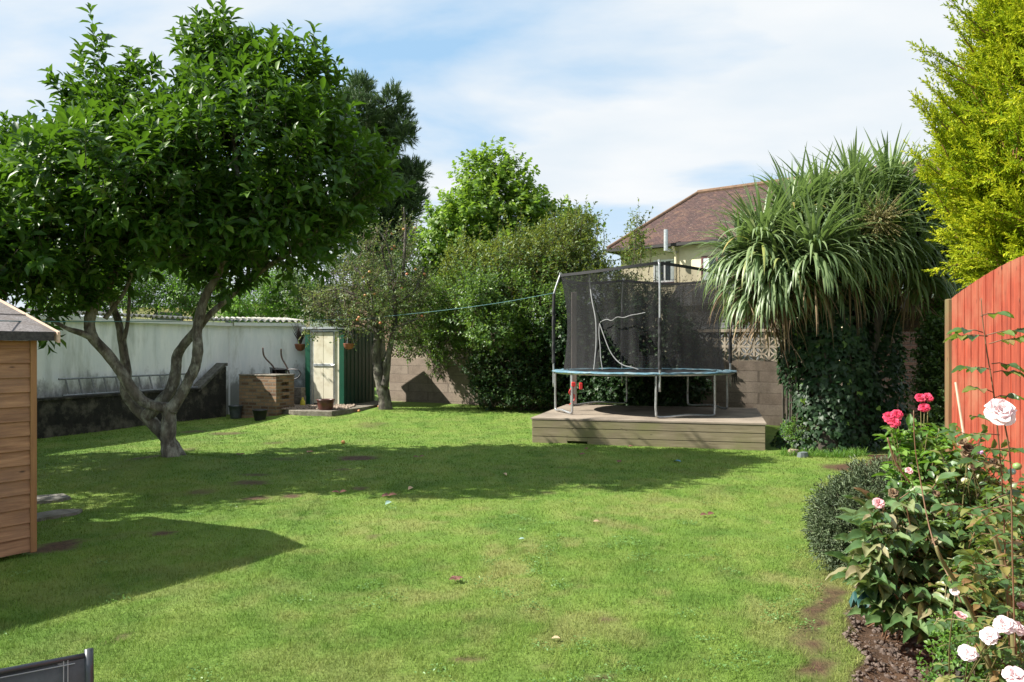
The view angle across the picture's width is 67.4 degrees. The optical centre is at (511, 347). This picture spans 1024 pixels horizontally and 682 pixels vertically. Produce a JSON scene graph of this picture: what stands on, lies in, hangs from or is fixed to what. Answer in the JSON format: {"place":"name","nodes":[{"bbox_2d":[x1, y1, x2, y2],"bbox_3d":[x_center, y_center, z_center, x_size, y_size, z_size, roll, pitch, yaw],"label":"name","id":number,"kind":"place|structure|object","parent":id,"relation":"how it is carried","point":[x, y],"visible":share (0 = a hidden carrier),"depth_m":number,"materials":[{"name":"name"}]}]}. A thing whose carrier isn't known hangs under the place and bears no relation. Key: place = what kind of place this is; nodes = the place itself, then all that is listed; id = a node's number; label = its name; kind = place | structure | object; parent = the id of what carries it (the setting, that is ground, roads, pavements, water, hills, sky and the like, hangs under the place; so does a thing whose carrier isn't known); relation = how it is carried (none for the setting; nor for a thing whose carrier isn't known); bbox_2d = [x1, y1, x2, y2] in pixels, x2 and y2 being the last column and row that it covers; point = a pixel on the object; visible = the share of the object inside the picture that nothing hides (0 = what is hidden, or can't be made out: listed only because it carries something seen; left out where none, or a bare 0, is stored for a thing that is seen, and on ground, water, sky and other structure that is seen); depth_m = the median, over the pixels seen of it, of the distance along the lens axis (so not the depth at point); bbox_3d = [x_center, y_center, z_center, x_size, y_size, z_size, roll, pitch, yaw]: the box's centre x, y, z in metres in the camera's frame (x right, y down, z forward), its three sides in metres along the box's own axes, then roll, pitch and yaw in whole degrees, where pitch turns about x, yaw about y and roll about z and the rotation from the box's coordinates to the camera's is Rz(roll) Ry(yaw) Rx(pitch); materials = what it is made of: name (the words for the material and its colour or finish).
{"place":"outdoors","nodes":[
{"label":"outdoors","id":0,"kind":"place"},
{"bbox_2d":[121,281,191,320],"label":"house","id":1,"kind":"structure","parent":0,"point":[141,309],"depth_m":38.89,"materials":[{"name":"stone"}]},
{"bbox_2d":[156,312,181,320],"bbox_3d":[-17.427,-1.300,39.037,1.250,1.000,0.026,0,0,-20],"label":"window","id":2,"kind":"structure","parent":1,"relation":"in","point":[157,312],"depth_m":39.01,"materials":[{"name":"glass"}]},
{"bbox_2d":[269,268,348,326],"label":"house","id":3,"kind":"structure","parent":0,"point":[329,300],"depth_m":54.63,"materials":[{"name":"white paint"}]},
{"bbox_2d":[281,404,356,409],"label":"gravel","id":4,"kind":"structure","parent":0,"point":[335,406],"depth_m":17.52,"materials":[{"name":"beige gravel"}]},
{"bbox_2d":[300,397,304,404],"bbox_3d":[-4.961,1.275,18.200,0.120,0.200,0.117,0,0,0],"label":"bottle","id":5,"kind":"object","parent":4,"relation":"on","point":[302,401],"visible":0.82,"depth_m":18.16,"materials":[{"name":"yellow plastic"}]},
{"bbox_2d":[344,237,472,357],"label":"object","id":6,"kind":"structure","parent":0,"point":[396,302],"depth_m":45.38,"materials":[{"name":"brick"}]},
{"bbox_2d":[0,0,1021,321],"label":"sky","id":7,"kind":"structure","parent":0,"point":[615,103],"materials":[{"name":"blue"}]},
{"bbox_2d":[0,387,1023,681],"bbox_3d":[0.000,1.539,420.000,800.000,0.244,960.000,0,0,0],"label":"lawn","id":8,"kind":"structure","parent":0,"point":[834,595],"depth_m":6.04,"materials":[{"name":"green plant"}]},
{"bbox_2d":[0,299,59,557],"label":"garden shed","id":9,"kind":"structure","parent":8,"relation":"on","point":[18,445],"depth_m":5.85,"materials":[{"name":"brown wood"}]},
{"bbox_2d":[0,648,93,681],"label":"garden chair","id":10,"kind":"object","parent":8,"relation":"on","point":[76,668],"visible":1,"depth_m":1.60,"materials":[{"name":"metal"}]},
{"bbox_2d":[37,493,70,503],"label":"paving slab","id":11,"kind":"structure","parent":8,"relation":"on","point":[48,498],"depth_m":8.02,"materials":[{"name":"stone"}]},
{"bbox_2d":[37,509,82,521],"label":"paving slab","id":12,"kind":"structure","parent":8,"relation":"on","point":[54,514],"depth_m":7.29,"materials":[{"name":"stone"}]},
{"bbox_2d":[37,388,200,438],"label":"wall","id":13,"kind":"structure","parent":8,"relation":"on","point":[66,416],"depth_m":14.54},
{"bbox_2d":[58,373,197,396],"bbox_3d":[-7.657,0.725,15.589,0.140,0.335,3.300,0,0,21],"label":"ladder","id":14,"kind":"object","parent":13,"relation":"on","point":[104,377],"visible":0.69,"depth_m":14.95,"materials":[{"name":"metal"}]},
{"bbox_2d":[12,266,258,321],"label":"shrub","id":15,"kind":"object","parent":8,"relation":"on","point":[148,290],"visible":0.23,"depth_m":19.08,"materials":[{"name":"green plant"}]},
{"bbox_2d":[4,308,305,414],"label":"garage","id":16,"kind":"structure","parent":8,"relation":"on","point":[237,346],"depth_m":16.60,"materials":[{"name":"white paint"}]},
{"bbox_2d":[291,322,304,350],"bbox_3d":[-5.239,-0.284,18.979,0.332,0.738,0.275,0,0,35],"label":"wall pot","id":17,"kind":"object","parent":16,"relation":"attached to","point":[300,346],"depth_m":18.94,"materials":[{"name":"ceramic"}]},
{"bbox_2d":[0,0,415,457],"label":"broadleaf tree","id":18,"kind":"object","parent":8,"relation":"on","point":[200,211],"visible":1,"depth_m":9.33,"materials":[{"name":"green plant"}]},
{"bbox_2d":[193,363,227,418],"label":"ramped wall","id":19,"kind":"structure","parent":8,"relation":"on","point":[211,383],"depth_m":17.51,"materials":[{"name":"grey concrete"}]},
{"bbox_2d":[228,405,242,418],"bbox_3d":[-6.264,1.450,17.400,0.314,0.300,0.314,0,0,0],"label":"plant pot","id":20,"kind":"object","parent":8,"relation":"on","point":[235,411],"visible":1,"depth_m":17.29,"materials":[{"name":"grey plastic"}]},
{"bbox_2d":[195,271,311,326],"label":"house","id":21,"kind":"structure","parent":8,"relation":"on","point":[219,311],"depth_m":37.10,"materials":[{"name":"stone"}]},
{"bbox_2d":[252,409,267,420],"bbox_3d":[-5.431,1.465,16.550,0.324,0.270,0.324,0,0,0],"label":"plant pot","id":22,"kind":"object","parent":8,"relation":"on","point":[259,414],"visible":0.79,"depth_m":16.44,"materials":[{"name":"black plastic"}]},
{"bbox_2d":[238,373,294,417],"bbox_3d":[-5.605,1.125,17.553,1.100,1.050,0.630,0,0,24],"label":"brick barbecue","id":23,"kind":"object","parent":8,"relation":"on","point":[273,394],"visible":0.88,"depth_m":17.29,"materials":[{"name":"brick"}]},
{"bbox_2d":[262,348,300,379],"bbox_3d":[-5.413,0.798,18.216,0.950,1.614,0.468,0,0,0],"label":"wheelbarrow","id":24,"kind":"object","parent":23,"relation":"on","point":[273,370],"visible":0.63,"depth_m":18.14,"materials":[{"name":"metal"}]},
{"bbox_2d":[212,260,342,326],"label":"shrub","id":25,"kind":"object","parent":8,"relation":"on","point":[267,306],"visible":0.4,"depth_m":23.53,"materials":[{"name":"green plant"}]},
{"bbox_2d":[282,400,378,416],"bbox_3d":[-4.350,1.539,18.468,2.200,0.322,3.495,0,0,0],"label":"concrete base","id":26,"kind":"object","parent":8,"relation":"on","point":[335,412],"visible":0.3,"depth_m":17.09,"materials":[{"name":"grey concrete"}]},
{"bbox_2d":[294,387,305,404],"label":"stacked blocks","id":27,"kind":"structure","parent":26,"relation":"on","point":[299,393],"depth_m":18.46,"materials":[{"name":"concrete"}]},
{"bbox_2d":[316,399,334,409],"bbox_3d":[-4.148,1.260,17.100,0.404,0.235,0.404,0,0,0],"label":"plant pot","id":28,"kind":"object","parent":26,"relation":"on","point":[325,404],"visible":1,"depth_m":16.96,"materials":[{"name":"red ceramic"}]},
{"bbox_2d":[302,327,374,404],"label":"metal shed","id":29,"kind":"structure","parent":26,"relation":"on","point":[338,372],"depth_m":18.67,"materials":[{"name":"metal"}]},
{"bbox_2d":[313,332,334,402],"bbox_3d":[-4.542,0.485,18.566,0.601,1.720,0.072,0,0,17],"label":"door","id":30,"kind":"structure","parent":29,"relation":"in","point":[323,364],"depth_m":18.60,"materials":[{"name":"beige wood"}]},
{"bbox_2d":[260,214,453,363],"bbox_3d":[-4.385,-1.156,22.725,5.742,5.642,4.090,0,0,0],"label":"shrub","id":31,"kind":"object","parent":8,"relation":"on","point":[339,261],"visible":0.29,"depth_m":22.13,"materials":[{"name":"green plant"}]},
{"bbox_2d":[292,205,441,409],"bbox_3d":[-3.397,-0.949,17.864,3.517,4.882,2.420,0,0,0],"label":"apple tree","id":32,"kind":"object","parent":8,"relation":"on","point":[381,373],"visible":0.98,"depth_m":17.85,"materials":[{"name":"green plant"}]},
{"bbox_2d":[0,318,367,321],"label":"washing line","id":33,"kind":"object","parent":32,"relation":"attached to","point":[156,321],"visible":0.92,"depth_m":8.48,"materials":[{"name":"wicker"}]},
{"bbox_2d":[343,327,353,349],"bbox_3d":[-3.742,-0.271,17.600,0.260,0.620,0.260,0,0,0],"label":"hanging basket","id":34,"kind":"object","parent":32,"relation":"hanging from","point":[348,346],"visible":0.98,"depth_m":17.52,"materials":[{"name":"ceramic"}]},
{"bbox_2d":[326,68,433,387],"bbox_3d":[-5.078,-4.462,27.930,4.611,12.153,4.010,0,0,0],"label":"pine tree","id":35,"kind":"object","parent":8,"relation":"on","point":[390,117],"visible":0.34,"depth_m":27.28,"materials":[{"name":"green plant"}]},
{"bbox_2d":[382,492,395,496],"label":"fallen leaf","id":36,"kind":"object","parent":8,"relation":"on","point":[386,494],"visible":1,"depth_m":8.20,"materials":[{"name":"brown plant"}]},
{"bbox_2d":[2,500,822,681],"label":"clover","id":37,"kind":"object","parent":8,"relation":"on","point":[608,545],"visible":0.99,"depth_m":4.77,"materials":[{"name":"green plant"}]},
{"bbox_2d":[449,576,462,580],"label":"fallen flower","id":38,"kind":"object","parent":8,"relation":"on","point":[455,577],"visible":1,"depth_m":5.26,"materials":[{"name":"pink plant"}]},
{"bbox_2d":[402,135,605,330],"bbox_3d":[-0.214,-2.380,22.962,6.109,7.964,3.672,0,0,0],"label":"leafy tree","id":39,"kind":"object","parent":8,"relation":"on","point":[487,186],"visible":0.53,"depth_m":22.42,"materials":[{"name":"green plant"}]},
{"bbox_2d":[418,195,672,334],"bbox_3d":[0.836,-1.136,18.882,5.404,5.411,3.975,0,0,32],"label":"climbing shrub","id":40,"kind":"object","parent":8,"relation":"on","point":[584,255],"visible":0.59,"depth_m":18.48,"materials":[{"name":"green plant"}]},
{"bbox_2d":[546,200,656,264],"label":"tall shoots","id":41,"kind":"object","parent":40,"relation":"on","point":[597,234],"visible":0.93,"depth_m":18.34,"materials":[{"name":"green plant"}]},
{"bbox_2d":[573,375,576,403],"bbox_3d":[1.284,0.225,15.900,0.110,2.750,0.090,0,0,0],"label":"timber post","id":42,"kind":"object","parent":8,"relation":"on","point":[575,387],"depth_m":15.86,"materials":[{"name":"wood"}]},
{"bbox_2d":[388,328,841,425],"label":"block wall","id":43,"kind":"structure","parent":8,"relation":"on","point":[756,386],"depth_m":16.15,"materials":[{"name":"beige concrete"}]},
{"bbox_2d":[365,243,504,381],"bbox_3d":[-1.912,-0.819,19.411,4.186,3.335,3.214,0,0,0],"label":"climbing shrub","id":44,"kind":"object","parent":43,"relation":"attached to","point":[440,295],"visible":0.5,"depth_m":18.87,"materials":[{"name":"green plant"}]},
{"bbox_2d":[437,241,578,390],"bbox_3d":[0.310,-0.691,18.092,4.005,3.522,3.790,0,0,0],"label":"climbing shrub","id":45,"kind":"object","parent":43,"relation":"attached to","point":[497,316],"visible":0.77,"depth_m":17.28,"materials":[{"name":"green plant"}]},
{"bbox_2d":[450,319,590,412],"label":"climbing shrub","id":46,"kind":"object","parent":43,"relation":"attached to","point":[531,389],"visible":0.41,"depth_m":17.45,"materials":[{"name":"green plant"}]},
{"bbox_2d":[538,298,716,406],"bbox_3d":[2.434,0.092,16.759,4.060,3.081,1.991,0,0,17],"label":"ivy growth","id":47,"kind":"object","parent":43,"relation":"attached to","point":[641,390],"visible":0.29,"depth_m":16.18,"materials":[{"name":"green plant"}]},
{"bbox_2d":[531,404,766,450],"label":"deck","id":48,"kind":"structure","parent":8,"relation":"on","point":[728,428],"depth_m":12.60,"materials":[{"name":"brown wood"}]},
{"bbox_2d":[552,259,736,417],"bbox_3d":[2.453,-0.147,14.398,3.414,2.646,3.406,0,0,0],"label":"trampoline","id":49,"kind":"object","parent":48,"relation":"on","point":[648,319],"visible":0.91,"depth_m":13.16,"materials":[{"name":"black fabric"}]},
{"bbox_2d":[384,292,555,316],"bbox_3d":[-0.988,-0.876,16.072,4.925,0.327,0.199,0,0,41],"label":"washing line","id":50,"kind":"object","parent":49,"relation":"attached to","point":[472,306],"visible":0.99,"depth_m":16.03,"materials":[{"name":"plastic"}]},
{"bbox_2d":[569,382,582,404],"bbox_3d":[1.118,0.803,13.524,0.244,0.414,0.108,0,0,0],"label":"red strap","id":51,"kind":"object","parent":49,"relation":"hanging from","point":[573,384],"visible":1,"depth_m":13.48,"materials":[{"name":"plastic"}]},
{"bbox_2d":[721,288,774,359],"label":"shrub","id":52,"kind":"object","parent":8,"relation":"on","point":[733,320],"visible":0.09,"depth_m":17.28,"materials":[{"name":"green plant"}]},
{"bbox_2d":[776,414,815,448],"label":"plant","id":53,"kind":"object","parent":8,"relation":"on","point":[790,428],"visible":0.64,"depth_m":11.94,"materials":[{"name":"green plant"}]},
{"bbox_2d":[797,451,808,457],"bbox_3d":[4.264,1.558,11.251,0.176,0.085,0.132,0,0,-20],"label":"stone","id":54,"kind":"object","parent":8,"relation":"on","point":[803,454],"visible":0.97,"depth_m":11.20,"materials":[{"name":"stone"}]},
{"bbox_2d":[605,158,1005,360],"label":"house","id":55,"kind":"structure","parent":8,"relation":"on","point":[683,218],"depth_m":27.16,"materials":[{"name":"tile"}]},
{"bbox_2d":[653,259,673,262],"bbox_3d":[5.337,-2.685,26.831,0.870,0.790,0.028,0,0,39],"label":"window","id":56,"kind":"structure","parent":55,"relation":"in","point":[667,260],"depth_m":26.74,"materials":[{"name":"white paint"}]},
{"bbox_2d":[701,255,732,279],"bbox_3d":[6.809,-2.585,25.510,1.120,0.990,0.028,0,0,39],"label":"window","id":57,"kind":"structure","parent":55,"relation":"in","point":[703,258],"depth_m":25.70,"materials":[{"name":"white glass"}]},
{"bbox_2d":[777,444,869,457],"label":"long grass","id":58,"kind":"structure","parent":8,"relation":"on","point":[835,454],"depth_m":11.35,"materials":[{"name":"green plant"}]},
{"bbox_2d":[680,124,973,451],"bbox_3d":[5.827,-0.955,12.348,6.289,5.367,2.849,0,0,-20],"label":"palm tree","id":59,"kind":"object","parent":8,"relation":"on","point":[855,217],"visible":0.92,"depth_m":11.68,"materials":[{"name":"green plant"}]},
{"bbox_2d":[770,270,909,453],"bbox_3d":[5.431,0.235,12.446,2.510,2.885,2.001,0,0,0],"label":"ivy","id":60,"kind":"object","parent":59,"relation":"attached to","point":[845,341],"visible":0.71,"depth_m":11.78,"materials":[{"name":"green plant"}]},
{"bbox_2d":[800,454,929,571],"bbox_3d":[2.639,1.229,5.584,1.239,0.896,0.941,0,0,-34],"label":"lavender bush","id":61,"kind":"object","parent":8,"relation":"on","point":[825,525],"visible":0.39,"depth_m":5.43,"materials":[{"name":"green plant"}]},
{"bbox_2d":[850,296,932,430],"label":"shrub","id":62,"kind":"object","parent":8,"relation":"on","point":[909,345],"visible":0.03,"depth_m":13.85,"materials":[{"name":"green plant"}]},
{"bbox_2d":[825,456,1007,646],"bbox_3d":[2.416,1.135,4.421,1.868,0.999,0.918,0,0,-44],"label":"shrub","id":63,"kind":"object","parent":8,"relation":"on","point":[871,548],"visible":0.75,"depth_m":3.99,"materials":[{"name":"green plant"}]},
{"bbox_2d":[848,578,896,608],"bbox_3d":[1.867,1.281,3.980,0.200,0.154,0.120,0,0,0],"label":"plastic netting","id":64,"kind":"object","parent":63,"relation":"on","point":[853,601],"visible":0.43,"depth_m":3.97,"materials":[{"name":"teal plastic"}]},
{"bbox_2d":[902,309,944,446],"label":"shrub","id":65,"kind":"object","parent":8,"relation":"on","point":[929,372],"visible":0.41,"depth_m":11.50,"materials":[{"name":"green plant"}]},
{"bbox_2d":[871,393,981,599],"bbox_3d":[2.676,0.955,4.913,0.599,1.333,1.076,0,0,34],"label":"red rose bush","id":66,"kind":"object","parent":8,"relation":"on","point":[899,445],"visible":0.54,"depth_m":4.76,"materials":[{"name":"green plant"}]},
{"bbox_2d":[834,551,1023,681],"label":"soil clods","id":67,"kind":"object","parent":8,"relation":"on","point":[896,652],"visible":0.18,"depth_m":4.03,"materials":[{"name":"brown soil"}]},
{"bbox_2d":[913,607,1009,681],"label":"plant","id":68,"kind":"object","parent":67,"relation":"on","point":[960,668],"visible":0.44,"depth_m":3.16,"materials":[{"name":"green plant"}]},
{"bbox_2d":[921,295,952,321],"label":"shrub","id":69,"kind":"object","parent":8,"relation":"on","point":[938,308],"visible":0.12,"depth_m":12.53,"materials":[{"name":"green plant"}]},
{"bbox_2d":[872,436,1002,615],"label":"faded flowers","id":70,"kind":"object","parent":8,"relation":"on","point":[967,448],"visible":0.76,"depth_m":4.20,"materials":[{"name":"pink plant"}]},
{"bbox_2d":[887,298,1023,653],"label":"tall rose","id":71,"kind":"object","parent":8,"relation":"on","point":[997,412],"visible":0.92,"depth_m":2.61,"materials":[{"name":"green plant"}]},
{"bbox_2d":[901,0,1023,291],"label":"golden conifer","id":72,"kind":"object","parent":8,"relation":"on","point":[978,136],"visible":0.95,"depth_m":9.51,"materials":[{"name":"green plant"}]},
{"bbox_2d":[902,424,1023,633],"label":"mixed bush","id":73,"kind":"object","parent":8,"relation":"on","point":[956,524],"visible":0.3,"depth_m":4.28,"materials":[{"name":"green plant"}]},
{"bbox_2d":[924,513,1023,681],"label":"pink rose bush","id":74,"kind":"object","parent":8,"relation":"on","point":[986,633],"visible":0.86,"depth_m":2.72,"materials":[{"name":"green plant"}]},
{"bbox_2d":[945,256,1023,540],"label":"red fence","id":75,"kind":"object","parent":8,"relation":"on","point":[1000,288],"visible":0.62,"depth_m":6.97,"materials":[{"name":"red wood"}]},
{"bbox_2d":[954,382,964,433],"bbox_3d":[3.490,0.606,5.950,0.019,0.669,0.326,0,0,13],"label":"garden cane","id":76,"kind":"object","parent":75,"relation":"attached to","point":[959,407],"visible":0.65,"depth_m":6.01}
]}

